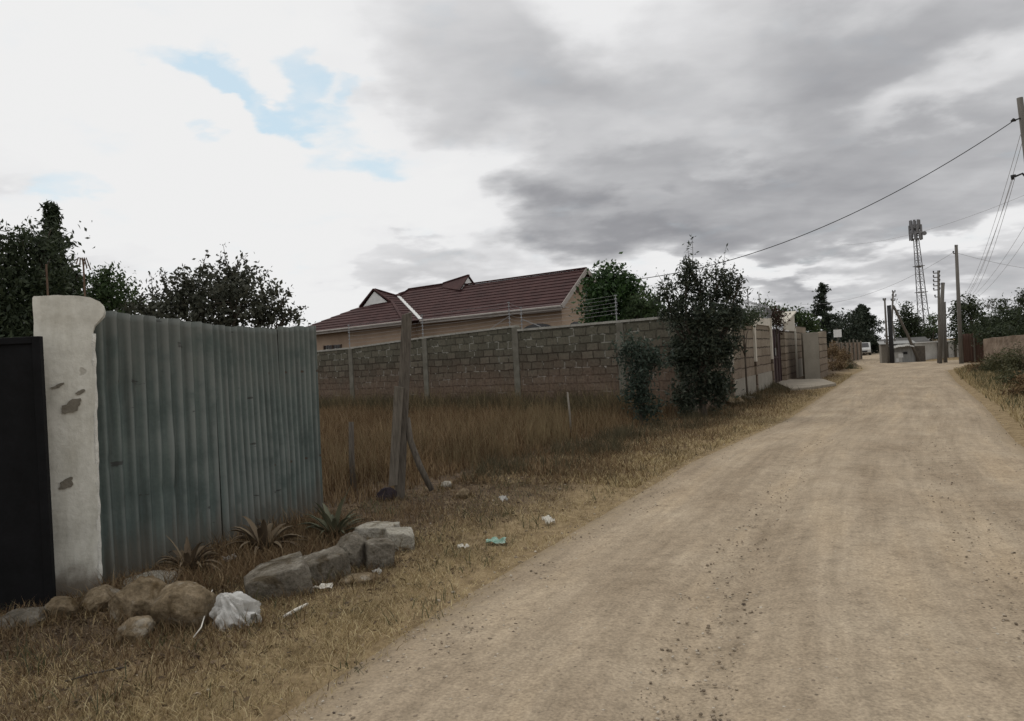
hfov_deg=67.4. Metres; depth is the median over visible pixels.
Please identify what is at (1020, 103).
utility pole
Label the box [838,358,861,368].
dry bush
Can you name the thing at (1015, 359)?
scrub bush
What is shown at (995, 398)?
verge grass
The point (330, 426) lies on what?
dry grass
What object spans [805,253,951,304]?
overhead cable
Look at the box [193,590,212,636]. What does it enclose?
stick
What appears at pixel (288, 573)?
stone
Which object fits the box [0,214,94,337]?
dense tree
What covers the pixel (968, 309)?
round dark tree
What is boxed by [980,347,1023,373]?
scrub bush
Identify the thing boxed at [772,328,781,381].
compound gate
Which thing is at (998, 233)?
overhead cable
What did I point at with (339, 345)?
window
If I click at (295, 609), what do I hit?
stick
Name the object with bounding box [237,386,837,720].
verge grass
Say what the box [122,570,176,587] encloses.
stone
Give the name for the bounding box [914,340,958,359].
limewashed wall
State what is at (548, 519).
paper scrap
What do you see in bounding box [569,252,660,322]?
citrus tree
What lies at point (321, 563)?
stone
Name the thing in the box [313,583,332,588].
paper scrap
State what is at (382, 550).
stone
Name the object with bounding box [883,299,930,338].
slant tree
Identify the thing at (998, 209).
overhead cable
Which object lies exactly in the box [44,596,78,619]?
stone
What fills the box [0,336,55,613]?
metal gate
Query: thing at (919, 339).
roof
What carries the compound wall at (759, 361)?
on the ground at (1012, 428)
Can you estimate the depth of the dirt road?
4.54 m
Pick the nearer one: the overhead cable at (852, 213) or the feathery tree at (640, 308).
the feathery tree at (640, 308)
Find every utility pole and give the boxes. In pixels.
[882,298,888,362]
[884,305,894,362]
[889,290,895,362]
[893,305,920,361]
[893,319,897,344]
[933,270,941,363]
[937,282,944,362]
[943,302,947,362]
[952,245,963,363]
[1010,97,1023,179]
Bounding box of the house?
[307,267,595,349]
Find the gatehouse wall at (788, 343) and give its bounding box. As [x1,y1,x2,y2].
[772,311,798,379]
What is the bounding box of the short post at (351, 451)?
[349,422,356,490]
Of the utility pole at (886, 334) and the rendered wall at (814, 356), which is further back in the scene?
the utility pole at (886, 334)
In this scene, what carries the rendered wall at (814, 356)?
on the ground at (1012, 428)
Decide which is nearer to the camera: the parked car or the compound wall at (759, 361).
the compound wall at (759, 361)
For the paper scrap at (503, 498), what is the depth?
8.02 m
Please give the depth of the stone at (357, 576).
5.29 m
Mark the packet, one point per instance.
(501, 540)
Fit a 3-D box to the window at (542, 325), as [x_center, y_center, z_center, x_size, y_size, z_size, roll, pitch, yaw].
[0.999,-0.792,29.818,1.600,1.277,0.046,-3,0,40]
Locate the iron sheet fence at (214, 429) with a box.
[94,311,323,581]
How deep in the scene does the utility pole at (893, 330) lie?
52.36 m
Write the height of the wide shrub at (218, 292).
3.305 m
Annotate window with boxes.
[323,344,341,349]
[524,323,550,328]
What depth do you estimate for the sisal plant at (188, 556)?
5.77 m
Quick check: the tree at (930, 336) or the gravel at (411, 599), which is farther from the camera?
the tree at (930, 336)
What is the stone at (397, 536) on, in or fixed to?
on the ground at (1012, 428)
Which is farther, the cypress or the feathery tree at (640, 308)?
the cypress
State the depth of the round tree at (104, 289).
14.87 m
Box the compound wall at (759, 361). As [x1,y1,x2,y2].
[720,274,774,396]
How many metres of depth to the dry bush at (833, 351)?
43.91 m
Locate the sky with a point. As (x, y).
(354, 148)
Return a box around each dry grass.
[1,479,475,647]
[64,500,376,596]
[319,390,681,506]
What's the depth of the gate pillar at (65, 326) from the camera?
5.29 m
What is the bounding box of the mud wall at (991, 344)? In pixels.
[983,335,1023,370]
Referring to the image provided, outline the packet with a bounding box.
[486,537,505,543]
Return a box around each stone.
[0,607,48,630]
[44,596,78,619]
[79,584,119,612]
[108,575,167,622]
[115,615,155,643]
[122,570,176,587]
[150,580,216,629]
[244,551,313,601]
[303,545,350,585]
[336,531,367,569]
[339,572,380,584]
[354,521,399,538]
[364,538,394,570]
[385,527,414,551]
[441,481,451,488]
[455,488,469,497]
[725,396,744,404]
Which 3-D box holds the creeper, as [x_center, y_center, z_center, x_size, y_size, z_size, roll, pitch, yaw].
[6.869,-0.261,22.526,1.169,3.037,2.842,-3,0,41]
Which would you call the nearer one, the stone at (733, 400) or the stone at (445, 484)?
the stone at (445, 484)
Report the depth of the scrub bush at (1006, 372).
21.46 m
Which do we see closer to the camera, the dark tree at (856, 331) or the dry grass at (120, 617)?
the dry grass at (120, 617)
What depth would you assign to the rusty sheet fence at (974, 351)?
42.98 m
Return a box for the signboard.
[833,328,841,346]
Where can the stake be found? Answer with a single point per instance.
(569, 409)
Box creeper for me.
[735,306,775,394]
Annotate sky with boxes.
[0,0,1023,338]
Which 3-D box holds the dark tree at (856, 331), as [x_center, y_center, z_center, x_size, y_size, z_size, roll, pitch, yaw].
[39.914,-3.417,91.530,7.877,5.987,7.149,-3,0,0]
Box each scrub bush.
[964,360,984,371]
[972,353,1000,372]
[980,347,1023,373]
[987,341,1023,374]
[988,362,1023,385]
[997,371,1023,397]
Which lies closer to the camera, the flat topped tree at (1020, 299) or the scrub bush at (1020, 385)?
the scrub bush at (1020, 385)
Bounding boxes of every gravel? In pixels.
[1,484,597,720]
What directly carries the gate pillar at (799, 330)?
on the ground at (1012, 428)
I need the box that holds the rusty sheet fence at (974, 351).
[962,330,989,362]
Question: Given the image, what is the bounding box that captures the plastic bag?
[209,591,261,631]
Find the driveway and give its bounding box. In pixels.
[777,379,835,389]
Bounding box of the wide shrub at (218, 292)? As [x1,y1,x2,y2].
[107,242,315,328]
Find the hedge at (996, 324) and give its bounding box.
[956,301,1023,350]
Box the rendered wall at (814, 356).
[801,331,827,378]
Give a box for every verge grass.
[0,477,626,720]
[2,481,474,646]
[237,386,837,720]
[449,373,850,485]
[954,366,1023,427]
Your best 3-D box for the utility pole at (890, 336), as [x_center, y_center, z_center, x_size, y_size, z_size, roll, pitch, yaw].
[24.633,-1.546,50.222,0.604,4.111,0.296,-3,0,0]
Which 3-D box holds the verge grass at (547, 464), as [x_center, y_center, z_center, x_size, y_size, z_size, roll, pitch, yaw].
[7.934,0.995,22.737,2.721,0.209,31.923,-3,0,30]
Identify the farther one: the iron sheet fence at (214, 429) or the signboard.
the signboard
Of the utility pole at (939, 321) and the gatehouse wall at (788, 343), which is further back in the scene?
the utility pole at (939, 321)
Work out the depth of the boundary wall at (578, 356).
21.55 m
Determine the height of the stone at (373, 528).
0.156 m
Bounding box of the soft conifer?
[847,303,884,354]
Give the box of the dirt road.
[274,352,1023,720]
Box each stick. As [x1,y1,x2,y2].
[65,666,124,681]
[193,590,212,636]
[282,603,307,617]
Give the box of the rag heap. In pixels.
[376,487,396,501]
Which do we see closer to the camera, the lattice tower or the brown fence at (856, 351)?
the brown fence at (856, 351)
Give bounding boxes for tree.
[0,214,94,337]
[28,199,86,282]
[35,264,94,296]
[65,261,147,314]
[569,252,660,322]
[618,288,668,319]
[746,291,786,330]
[775,303,826,332]
[828,308,875,344]
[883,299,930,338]
[916,313,948,340]
[925,307,937,340]
[946,291,985,354]
[981,296,997,315]
[986,287,1023,313]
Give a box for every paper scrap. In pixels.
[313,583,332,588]
[457,544,468,548]
[498,495,507,501]
[542,515,554,524]
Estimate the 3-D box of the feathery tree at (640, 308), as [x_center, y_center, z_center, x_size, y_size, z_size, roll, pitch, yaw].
[3.834,-0.329,21.885,1.742,3.531,1.249,-3,0,0]
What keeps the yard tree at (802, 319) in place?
on the ground at (1012, 428)
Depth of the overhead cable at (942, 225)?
41.37 m
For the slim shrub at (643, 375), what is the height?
2.170 m
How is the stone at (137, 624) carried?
on the ground at (1012, 428)
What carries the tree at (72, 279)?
on the ground at (1012, 428)
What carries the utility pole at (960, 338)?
on the ground at (1012, 428)
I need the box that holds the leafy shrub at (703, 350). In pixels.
[649,235,753,419]
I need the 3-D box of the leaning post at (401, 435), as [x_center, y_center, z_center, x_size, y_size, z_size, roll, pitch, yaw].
[-1.155,0.568,8.580,0.504,2.243,0.260,-3,0,0]
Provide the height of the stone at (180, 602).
0.318 m
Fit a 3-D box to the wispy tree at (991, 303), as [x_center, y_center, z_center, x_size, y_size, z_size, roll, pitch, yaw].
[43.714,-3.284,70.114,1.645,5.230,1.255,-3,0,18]
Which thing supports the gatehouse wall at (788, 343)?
on the ground at (1012, 428)
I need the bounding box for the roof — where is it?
[879,337,929,341]
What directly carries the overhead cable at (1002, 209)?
attached to the utility pole at (1020, 103)
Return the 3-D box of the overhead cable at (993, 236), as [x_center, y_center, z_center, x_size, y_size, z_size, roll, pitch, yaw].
[25.983,-5.201,43.149,0.014,2.197,42.761,-3,0,28]
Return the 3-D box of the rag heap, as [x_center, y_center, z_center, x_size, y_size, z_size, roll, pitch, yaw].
[-1.389,1.481,8.513,0.238,0.164,0.141,-3,0,0]
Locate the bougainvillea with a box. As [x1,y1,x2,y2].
[764,304,790,374]
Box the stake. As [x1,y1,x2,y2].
[567,392,571,432]
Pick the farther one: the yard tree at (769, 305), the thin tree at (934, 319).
the thin tree at (934, 319)
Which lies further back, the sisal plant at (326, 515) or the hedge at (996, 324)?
the hedge at (996, 324)
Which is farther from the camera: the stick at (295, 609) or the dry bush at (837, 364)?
the dry bush at (837, 364)
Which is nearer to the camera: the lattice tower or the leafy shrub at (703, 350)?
the leafy shrub at (703, 350)
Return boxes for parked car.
[862,342,870,354]
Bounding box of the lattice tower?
[908,219,928,325]
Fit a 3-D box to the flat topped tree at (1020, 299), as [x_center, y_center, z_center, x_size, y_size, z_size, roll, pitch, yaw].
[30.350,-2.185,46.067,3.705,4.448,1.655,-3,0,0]
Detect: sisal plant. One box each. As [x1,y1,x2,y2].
[153,536,220,574]
[221,516,307,553]
[298,486,361,537]
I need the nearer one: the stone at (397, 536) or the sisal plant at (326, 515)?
the stone at (397, 536)
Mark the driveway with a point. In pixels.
(801, 384)
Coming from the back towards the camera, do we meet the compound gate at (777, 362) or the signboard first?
the signboard
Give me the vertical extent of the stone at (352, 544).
0.340 m
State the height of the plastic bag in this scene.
0.206 m
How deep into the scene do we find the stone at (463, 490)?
8.42 m
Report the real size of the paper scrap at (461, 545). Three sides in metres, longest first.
0.098 x 0.047 x 0.036 m
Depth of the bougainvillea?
30.47 m
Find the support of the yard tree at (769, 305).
on the ground at (1012, 428)
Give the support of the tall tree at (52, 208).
on the ground at (1012, 428)
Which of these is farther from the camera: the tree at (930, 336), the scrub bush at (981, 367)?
the tree at (930, 336)
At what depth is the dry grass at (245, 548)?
5.92 m
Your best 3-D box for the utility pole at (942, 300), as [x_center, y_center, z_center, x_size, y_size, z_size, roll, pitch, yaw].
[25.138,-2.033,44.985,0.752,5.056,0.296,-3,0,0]
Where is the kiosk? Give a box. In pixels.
[877,340,925,362]
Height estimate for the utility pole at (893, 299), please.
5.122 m
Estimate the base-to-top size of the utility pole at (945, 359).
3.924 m
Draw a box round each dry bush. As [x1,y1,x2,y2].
[827,340,844,360]
[828,352,856,370]
[832,347,854,362]
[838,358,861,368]
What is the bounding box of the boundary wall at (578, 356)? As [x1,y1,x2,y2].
[317,295,727,415]
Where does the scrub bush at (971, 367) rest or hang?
on the ground at (1012, 428)
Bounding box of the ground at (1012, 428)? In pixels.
[0,338,1023,720]
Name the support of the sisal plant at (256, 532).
on the ground at (1012, 428)
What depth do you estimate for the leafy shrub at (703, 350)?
16.57 m
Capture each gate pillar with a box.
[32,257,105,596]
[795,326,805,376]
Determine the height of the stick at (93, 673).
0.028 m
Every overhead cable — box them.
[641,122,1011,278]
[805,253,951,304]
[849,195,1023,244]
[964,137,1019,294]
[966,180,1012,295]
[971,144,1021,290]
[974,179,1014,291]
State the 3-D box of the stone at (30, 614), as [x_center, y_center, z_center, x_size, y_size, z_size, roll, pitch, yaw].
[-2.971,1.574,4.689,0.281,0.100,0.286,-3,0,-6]
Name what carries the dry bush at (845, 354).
on the ground at (1012, 428)
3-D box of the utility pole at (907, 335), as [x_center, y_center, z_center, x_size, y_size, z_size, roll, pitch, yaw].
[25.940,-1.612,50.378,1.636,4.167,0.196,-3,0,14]
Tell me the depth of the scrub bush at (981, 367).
29.98 m
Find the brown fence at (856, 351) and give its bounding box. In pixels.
[829,339,862,362]
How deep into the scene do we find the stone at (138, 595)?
4.67 m
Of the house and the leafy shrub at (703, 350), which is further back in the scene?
the house
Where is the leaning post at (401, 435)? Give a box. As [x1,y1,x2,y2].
[389,312,433,499]
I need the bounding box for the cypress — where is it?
[806,282,853,359]
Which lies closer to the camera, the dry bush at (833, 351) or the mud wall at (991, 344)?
the mud wall at (991, 344)
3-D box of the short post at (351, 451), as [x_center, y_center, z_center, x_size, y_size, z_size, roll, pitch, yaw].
[-1.931,1.211,9.295,0.084,0.934,0.108,-3,0,0]
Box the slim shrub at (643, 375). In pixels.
[608,328,679,424]

